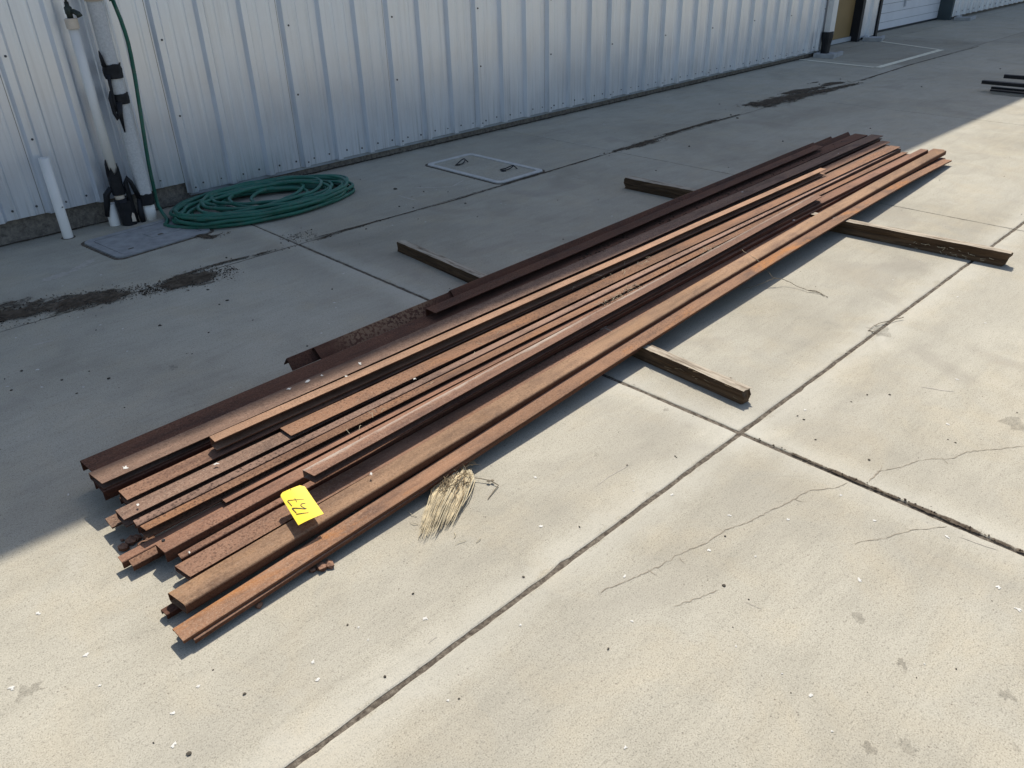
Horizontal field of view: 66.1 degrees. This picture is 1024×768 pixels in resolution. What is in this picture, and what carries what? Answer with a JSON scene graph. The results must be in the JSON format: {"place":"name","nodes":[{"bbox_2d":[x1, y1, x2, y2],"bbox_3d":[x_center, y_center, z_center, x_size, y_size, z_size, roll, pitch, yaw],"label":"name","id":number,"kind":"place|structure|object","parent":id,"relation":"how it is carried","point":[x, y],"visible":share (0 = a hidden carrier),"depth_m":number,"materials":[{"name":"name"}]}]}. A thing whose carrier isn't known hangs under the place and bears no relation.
{"place":"outdoors","nodes":[
{"label":"outdoors","id":0,"kind":"place"},
{"bbox_2d":[26,180,996,641],"bbox_3d":[-0.434,-0.217,3.630,3.028,0.001,4.525,-19,34,-27],"label":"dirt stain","id":1,"kind":"object","parent":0,"point":[80,266],"visible":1,"depth_m":4.44,"materials":[{"name":"black soil"}]},
{"bbox_2d":[0,3,1023,767],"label":"concrete pavement","id":2,"kind":"structure","parent":0,"point":[664,681],"depth_m":2.57,"materials":[{"name":"beige concrete"}]},
{"bbox_2d":[38,157,75,239],"bbox_3d":[-2.829,-1.141,4.892,0.085,0.520,0.085,-27,38,-37],"label":"capless pipe stub","id":3,"kind":"object","parent":2,"relation":"on","point":[55,195],"visible":0.91,"depth_m":4.86,"materials":[{"name":"white plastic"}]},
{"bbox_2d":[0,289,130,321],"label":"dirt patch","id":4,"kind":"object","parent":2,"relation":"on","point":[90,297],"visible":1,"depth_m":4.07,"materials":[{"name":"brown soil"}]},
{"bbox_2d":[1,283,150,325],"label":"dirt crumbs","id":5,"kind":"object","parent":4,"relation":"on","point":[85,304],"visible":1,"depth_m":4.11,"materials":[{"name":"brown soil"}]},
{"bbox_2d":[64,0,137,225],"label":"standpipe","id":6,"kind":"object","parent":2,"relation":"on","point":[123,204],"visible":1,"depth_m":4.91,"materials":[{"name":"white plastic"}]},
{"bbox_2d":[108,202,121,225],"bbox_3d":[-2.627,-1.109,5.186,0.072,0.162,0.072,-27,38,-37],"label":"cut pipe stub","id":7,"kind":"object","parent":2,"relation":"on","point":[114,219],"visible":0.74,"depth_m":5.17,"materials":[{"name":"white plastic"}]},
{"bbox_2d":[84,0,157,222],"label":"riser pipe","id":8,"kind":"object","parent":2,"relation":"on","point":[119,99],"visible":0.99,"depth_m":4.92,"materials":[{"name":"white plastic"}]},
{"bbox_2d":[81,217,213,259],"bbox_3d":[-2.294,-0.929,4.968,0.517,0.016,0.660,21,37,34],"label":"valve box","id":9,"kind":"object","parent":2,"relation":"on","point":[136,241],"visible":0.89,"depth_m":4.91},
{"bbox_2d":[157,271,223,291],"bbox_3d":[-1.770,-0.575,4.312,0.523,0.012,0.462,-27,38,-37],"label":"dirt patch","id":10,"kind":"object","parent":2,"relation":"on","point":[200,277],"visible":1,"depth_m":4.30,"materials":[{"name":"brown soil"}]},
{"bbox_2d":[139,265,243,297],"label":"dirt crumbs","id":11,"kind":"object","parent":2,"relation":"on","point":[229,269],"visible":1,"depth_m":4.30,"materials":[{"name":"brown soil"}]},
{"bbox_2d":[196,234,219,238],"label":"dirt patch","id":12,"kind":"object","parent":2,"relation":"on","point":[206,236],"visible":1,"depth_m":4.95,"materials":[{"name":"brown soil"}]},
{"bbox_2d":[166,250,271,280],"bbox_3d":[-1.643,-0.690,4.511,0.924,0.008,0.152,-27,38,-37],"label":"dirt patch","id":13,"kind":"object","parent":2,"relation":"on","point":[199,269],"visible":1,"depth_m":4.50,"materials":[{"name":"brown soil"}]},
{"bbox_2d":[117,534,333,608],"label":"rust flakes","id":14,"kind":"object","parent":2,"relation":"on","point":[135,538],"visible":0.8,"depth_m":2.39,"materials":[{"name":"brown metal"}]},
{"bbox_2d":[109,0,354,228],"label":"garden hose","id":15,"kind":"object","parent":2,"relation":"on","point":[248,213],"visible":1,"depth_m":5.32,"materials":[{"name":"green rubber"}]},
{"bbox_2d":[320,224,365,238],"bbox_3d":[-1.058,-0.968,4.969,0.085,0.007,0.573,23,38,36],"label":"joint","id":16,"kind":"object","parent":2,"relation":"on","point":[342,230],"visible":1,"depth_m":4.97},
{"bbox_2d":[0,56,810,246],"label":"dirt patch","id":17,"kind":"object","parent":2,"relation":"on","point":[431,145],"visible":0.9,"depth_m":7.16,"materials":[{"name":"brown soil"}]},
{"bbox_2d":[408,461,498,543],"bbox_3d":[-0.192,0.355,2.563,0.266,0.051,0.436,4,30,10],"label":"dead weed","id":18,"kind":"object","parent":2,"relation":"on","point":[449,494],"visible":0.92,"depth_m":2.54,"materials":[{"name":"plant"}]},
{"bbox_2d":[310,155,600,238],"bbox_3d":[-0.243,-1.384,5.662,3.011,0.002,0.089,-27,38,-36],"label":"joint","id":19,"kind":"object","parent":2,"relation":"on","point":[471,194],"visible":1,"depth_m":5.62,"materials":[{"name":"grey concrete"}]},
{"bbox_2d":[425,153,544,183],"bbox_3d":[-0.224,-1.727,6.232,0.524,0.045,0.899,-27,38,-37],"label":"pull box","id":20,"kind":"object","parent":2,"relation":"on","point":[485,168],"visible":1,"depth_m":6.20,"materials":[{"name":"concrete"}]},
{"bbox_2d":[0,68,1021,755],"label":"dark crumbs","id":21,"kind":"object","parent":2,"relation":"on","point":[522,576],"visible":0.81,"depth_m":3.00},
{"bbox_2d":[0,0,1023,245],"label":"metal building","id":22,"kind":"structure","parent":2,"relation":"on","point":[232,92],"depth_m":6.06,"materials":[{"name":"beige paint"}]},
{"bbox_2d":[831,0,865,44],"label":"entry door","id":23,"kind":"structure","parent":22,"relation":"in","point":[850,13],"depth_m":12.19,"materials":[{"name":"beige paint"}]},
{"bbox_2d":[878,0,940,31],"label":"sectional door","id":24,"kind":"structure","parent":22,"relation":"in","point":[895,14],"depth_m":13.90,"materials":[{"name":"paint"}]},
{"bbox_2d":[6,96,1021,748],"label":"white specks","id":25,"kind":"object","parent":2,"relation":"on","point":[520,624],"visible":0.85,"depth_m":2.12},
{"bbox_2d":[178,159,915,561],"bbox_3d":[1.111,-0.641,4.179,0.032,0.057,6.062,24,39,37],"label":"steel angle","id":26,"kind":"object","parent":2,"relation":"on","point":[232,529],"visible":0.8,"depth_m":3.07,"materials":[{"name":"brown metal"}]},
{"bbox_2d":[122,153,838,552],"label":"bird droppings","id":27,"kind":"object","parent":26,"relation":"on","point":[308,381],"visible":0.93,"depth_m":2.61,"materials":[{"name":"white"}]},
{"bbox_2d":[161,158,944,618],"bbox_3d":[1.169,-0.551,4.070,0.036,0.046,6.192,24,38,37],"label":"steel channel","id":28,"kind":"object","parent":2,"relation":"on","point":[171,610],"visible":0.06,"depth_m":2.15,"materials":[{"name":"brown metal"}]},
{"bbox_2d":[397,240,751,403],"bbox_3d":[0.126,-0.387,3.832,0.065,0.068,2.403,-24,37,-34],"label":"timber bearer","id":29,"kind":"object","parent":2,"relation":"on","point":[710,380],"visible":0.62,"depth_m":3.28,"materials":[{"name":"brown wood"}]},
{"bbox_2d":[105,514,122,528],"bbox_3d":[0.759,-0.664,4.252,0.062,0.024,5.838,24,39,38],"label":"steel plate","id":30,"kind":"object","parent":29,"relation":"on","point":[113,521],"visible":0.03,"depth_m":2.45,"materials":[{"name":"brown metal"}]},
{"bbox_2d":[115,146,888,527],"bbox_3d":[0.868,-0.709,4.267,0.073,0.044,5.990,24,39,38],"label":"steel channel","id":31,"kind":"object","parent":30,"relation":"on","point":[129,514],"visible":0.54,"depth_m":2.66,"materials":[{"name":"brown metal"}]},
{"bbox_2d":[280,145,899,435],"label":"steel channel","id":32,"kind":"object","parent":31,"relation":"on","point":[334,409],"visible":1,"depth_m":3.56,"materials":[{"name":"brown metal"}]},
{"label":"steel channel","id":33,"kind":"object","parent":30,"relation":"on","visible":0},
{"bbox_2d":[118,141,889,504],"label":"steel channel","id":34,"kind":"object","parent":33,"relation":"on","point":[166,477],"visible":0.5,"depth_m":2.83,"materials":[{"name":"brown metal"}]},
{"bbox_2d":[209,168,825,450],"bbox_3d":[0.565,-0.632,4.046,0.049,0.041,4.514,25,39,38],"label":"steel strip","id":35,"kind":"object","parent":34,"relation":"on","point":[255,424],"visible":1,"depth_m":3.38,"materials":[{"name":"brown metal"}]},
{"bbox_2d":[129,546,164,570],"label":"steel channel","id":36,"kind":"object","parent":29,"relation":"on","point":[144,558],"visible":0.07,"depth_m":2.32,"materials":[{"name":"brown metal"}]},
{"bbox_2d":[118,351,520,568],"bbox_3d":[0.930,-0.603,4.145,0.039,0.062,5.986,25,39,38],"label":"steel angle","id":37,"kind":"object","parent":36,"relation":"on","point":[125,558],"visible":0.16,"depth_m":2.42,"materials":[{"name":"brown metal"}]},
{"bbox_2d":[221,154,908,505],"bbox_3d":[1.042,-0.681,4.235,0.032,0.039,5.641,24,39,38],"label":"steel strip","id":38,"kind":"object","parent":37,"relation":"on","point":[261,482],"visible":0.54,"depth_m":2.95,"materials":[{"name":"brown metal"}]},
{"bbox_2d":[155,149,927,561],"bbox_3d":[1.069,-0.651,4.177,0.061,0.073,6.071,24,39,38],"label":"steel channel","id":39,"kind":"object","parent":36,"relation":"on","point":[199,531],"visible":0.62,"depth_m":2.52,"materials":[{"name":"brown metal"}]},
{"bbox_2d":[346,247,714,433],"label":"dead grass","id":40,"kind":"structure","parent":39,"relation":"on","point":[590,305],"depth_m":3.72,"materials":[{"name":"plant"}]},
{"bbox_2d":[302,195,821,482],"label":"steel channel","id":41,"kind":"object","parent":39,"relation":"on","point":[344,457],"visible":1,"depth_m":3.16,"materials":[{"name":"brown metal"}]},
{"bbox_2d":[94,140,879,499],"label":"steel channel","id":42,"kind":"object","parent":29,"relation":"on","point":[112,492],"visible":0.15,"depth_m":2.63,"materials":[{"name":"brown metal"}]},
{"bbox_2d":[88,134,881,488],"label":"steel channel","id":43,"kind":"object","parent":42,"relation":"on","point":[148,458],"visible":0.88,"depth_m":3.36,"materials":[{"name":"brown metal"}]},
{"bbox_2d":[140,152,907,537],"bbox_3d":[0.937,-0.652,4.175,0.046,0.045,5.886,25,39,38],"label":"steel channel","id":44,"kind":"object","parent":29,"relation":"on","point":[200,504],"visible":0.69,"depth_m":2.94,"materials":[{"name":"brown metal"}]},
{"bbox_2d":[168,149,945,613],"bbox_3d":[1.192,-0.602,4.095,0.088,0.072,6.228,23,38,37],"label":"channel","id":45,"kind":"object","parent":29,"relation":"on","point":[228,573],"visible":0.93,"depth_m":2.79,"materials":[{"name":"brown metal"}]},
{"bbox_2d":[281,485,323,524],"bbox_3d":[-0.643,0.365,2.397,0.082,0.009,0.176,-19,34,-28],"label":"lot tag","id":46,"kind":"object","parent":45,"relation":"on","point":[301,504],"visible":1,"depth_m":2.40,"materials":[{"name":"yellow paper"}]},
{"bbox_2d":[175,148,942,579],"bbox_3d":[1.200,-0.646,4.206,0.081,0.036,6.277,24,38,37],"label":"steel channel","id":47,"kind":"object","parent":29,"relation":"on","point":[219,552],"visible":0.48,"depth_m":2.74,"materials":[{"name":"brown metal"}]},
{"bbox_2d":[172,159,951,642],"bbox_3d":[1.212,-0.542,3.994,0.068,0.064,6.181,23,38,37],"label":"steel channel","id":48,"kind":"object","parent":29,"relation":"on","point":[222,607],"visible":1,"depth_m":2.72,"materials":[{"name":"brown metal"}]},
{"bbox_2d":[612,139,658,151],"bbox_3d":[1.058,-2.044,6.745,0.838,0.008,0.284,-27,38,-37],"label":"dirt patch","id":49,"kind":"object","parent":2,"relation":"on","point":[640,144],"visible":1,"depth_m":6.77,"materials":[{"name":"brown soil"}]},
{"bbox_2d":[660,119,715,135],"bbox_3d":[1.655,-2.393,7.327,1.096,0.009,0.101,-27,38,-37],"label":"dirt patch","id":50,"kind":"object","parent":2,"relation":"on","point":[689,127],"visible":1,"depth_m":7.29,"materials":[{"name":"brown soil"}]},
{"bbox_2d":[651,114,739,139],"bbox_3d":[1.571,-2.325,7.218,2.100,0.002,0.080,-27,38,-37],"label":"dirt patch","id":51,"kind":"object","parent":2,"relation":"on","point":[692,127],"visible":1,"depth_m":7.32,"materials":[{"name":"brown soil"}]},
{"bbox_2d":[739,248,827,296],"bbox_3d":[1.295,-0.547,4.019,0.274,0.098,0.579,-21,35,-30],"label":"twig","id":52,"kind":"object","parent":2,"relation":"on","point":[778,278],"visible":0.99,"depth_m":4.02,"materials":[{"name":"brown wood"}]},
{"bbox_2d":[742,83,857,107],"bbox_3d":[3.167,-3.199,8.656,2.154,0.014,0.678,-27,38,-37],"label":"dirt patch","id":53,"kind":"object","parent":2,"relation":"on","point":[782,98],"visible":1,"depth_m":8.43,"materials":[{"name":"brown soil"}]},
{"bbox_2d":[782,87,825,93],"bbox_3d":[3.287,-3.297,8.827,0.919,0.008,0.346,-27,38,-37],"label":"dirt patch","id":54,"kind":"object","parent":2,"relation":"on","point":[802,90],"visible":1,"depth_m":8.81,"materials":[{"name":"brown soil"}]},
{"bbox_2d":[601,446,1019,605],"bbox_3d":[1.077,0.408,2.457,1.774,0.001,0.321,-14,32,-20],"label":"hairline crack","id":55,"kind":"object","parent":2,"relation":"on","point":[784,504],"visible":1,"depth_m":2.41,"materials":[{"name":"grey concrete"}]},
{"bbox_2d":[624,176,1012,266],"bbox_3d":[1.728,-1.055,4.908,2.482,0.080,0.077,23,38,37],"label":"timber bearer","id":56,"kind":"object","parent":2,"relation":"on","point":[944,246],"visible":0.63,"depth_m":4.49,"materials":[{"name":"wood"}]},
{"bbox_2d":[80,134,867,471],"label":"steel channel","id":57,"kind":"object","parent":56,"relation":"on","point":[204,416],"visible":0.66,"depth_m":3.31,"materials":[{"name":"brown metal"}]},
{"bbox_2d":[426,145,823,319],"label":"steel channel","id":58,"kind":"object","parent":57,"relation":"on","point":[441,309],"visible":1,"depth_m":4.21,"materials":[{"name":"brown metal"}]},
{"bbox_2d":[579,141,841,306],"bbox_3d":[1.350,-1.189,5.009,0.469,0.012,3.760,18,35,31],"label":"caught grit","id":59,"kind":"object","parent":57,"relation":"on","point":[667,221],"visible":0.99,"depth_m":4.47,"materials":[{"name":"brown soil"}]},
{"bbox_2d":[133,148,900,533],"bbox_3d":[0.922,-0.687,4.226,0.043,0.040,5.969,24,39,37],"label":"steel channel","id":60,"kind":"object","parent":56,"relation":"on","point":[139,522],"visible":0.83,"depth_m":3.27,"materials":[{"name":"brown metal"}]},
{"bbox_2d":[284,132,849,370],"bbox_3d":[0.914,-1.065,4.845,0.084,0.056,5.270,25,39,38],"label":"steel angle","id":61,"kind":"object","parent":56,"relation":"on","point":[302,359],"visible":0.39,"depth_m":3.27,"materials":[{"name":"brown metal"}]},
{"bbox_2d":[312,136,831,358],"bbox_3d":[0.860,-1.044,4.788,0.089,0.053,4.877,24,39,38],"label":"steel angle","id":62,"kind":"object","parent":61,"relation":"on","point":[348,340],"visible":0.35,"depth_m":3.47,"materials":[{"name":"brown metal"}]},
{"bbox_2d":[449,142,814,296],"bbox_3d":[1.016,-1.136,4.918,0.086,0.050,3.793,24,39,38],"label":"steel angle","id":63,"kind":"object","parent":62,"relation":"on","point":[513,268],"visible":0.7,"depth_m":4.42,"materials":[{"name":"brown metal"}]},
{"bbox_2d":[813,51,842,58],"bbox_3d":[4.458,-4.648,11.094,0.280,0.052,0.420,19,36,32],"label":"splash block","id":64,"kind":"object","parent":2,"relation":"on","point":[832,55],"depth_m":10.98,"materials":[{"name":"concrete"}]},
{"bbox_2d":[820,82,844,86],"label":"dirt patch","id":65,"kind":"object","parent":2,"relation":"on","point":[829,83],"visible":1,"depth_m":9.14,"materials":[{"name":"brown soil"}]},
{"bbox_2d":[799,41,941,67],"bbox_3d":[5.211,-4.754,11.286,2.746,0.001,1.330,-27,38,-37],"label":"painted line box","id":66,"kind":"object","parent":2,"relation":"on","point":[906,59],"visible":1,"depth_m":10.70,"materials":[{"name":"paint"}]},
{"bbox_2d":[862,35,884,41],"bbox_3d":[5.759,-5.505,12.530,0.280,0.052,0.420,14,33,25],"label":"splash block","id":67,"kind":"object","parent":2,"relation":"on","point":[874,38],"depth_m":12.41,"materials":[{"name":"concrete"}]},
{"bbox_2d":[868,317,903,332],"bbox_3d":[1.714,-0.277,3.614,0.234,0.012,0.050,-23,36,-32],"label":"twig","id":68,"kind":"object","parent":2,"relation":"on","point":[882,322],"visible":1,"depth_m":3.62,"materials":[{"name":"brown wood"}]},
{"bbox_2d":[791,453,1023,552],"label":"dirt patch","id":69,"kind":"object","parent":2,"relation":"on","point":[924,509],"visible":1,"depth_m":2.47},
{"bbox_2d":[754,438,1022,550],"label":"dirt crumbs","id":70,"kind":"object","parent":69,"relation":"on","point":[855,479],"visible":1,"depth_m":2.51,"materials":[{"name":"brown soil"}]},
{"bbox_2d":[862,46,977,79],"bbox_3d":[5.484,-4.287,10.455,4.058,0.002,0.110,-27,38,-37],"label":"dirt patch","id":71,"kind":"object","parent":2,"relation":"on","point":[911,64],"visible":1,"depth_m":10.12,"materials":[{"name":"brown soil"}]},
{"bbox_2d":[954,15,975,20],"bbox_3d":[8.519,-6.883,14.801,0.280,0.052,0.420,21,37,34],"label":"splash block","id":72,"kind":"object","parent":2,"relation":"on","point":[959,17],"depth_m":14.67,"materials":[{"name":"concrete"}]},
{"bbox_2d":[981,80,1023,87],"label":"black steel bar","id":73,"kind":"object","parent":2,"relation":"on","point":[1002,83],"visible":1,"depth_m":8.36,"materials":[{"name":"black metal"}]},
{"bbox_2d":[990,89,1023,93],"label":"black steel bar","id":74,"kind":"object","parent":2,"relation":"on","point":[1006,91],"visible":1,"depth_m":8.28,"materials":[{"name":"black metal"}]},
{"bbox_2d":[991,86,1023,91],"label":"black steel bar","id":75,"kind":"object","parent":2,"relation":"on","point":[1006,88],"visible":1,"depth_m":8.37,"materials":[{"name":"black metal"}]},
{"bbox_2d":[1003,74,1023,79],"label":"black steel bar","id":76,"kind":"object","parent":2,"relation":"on","point":[1011,76],"visible":1,"depth_m":8.77,"materials":[{"name":"black metal"}]},
{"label":"dirt patch","id":77,"kind":"object","parent":2,"relation":"on","visible":0},
{"bbox_2d":[279,229,315,241],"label":"dirt crumbs","id":78,"kind":"object","parent":77,"relation":"on","point":[294,236],"visible":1,"depth_m":4.89,"materials":[{"name":"brown soil"}]},
{"bbox_2d":[2,32,1023,767],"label":"joint","id":79,"kind":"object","parent":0,"point":[392,692],"depth_m":2.55,"materials":[{"name":"grey concrete"}]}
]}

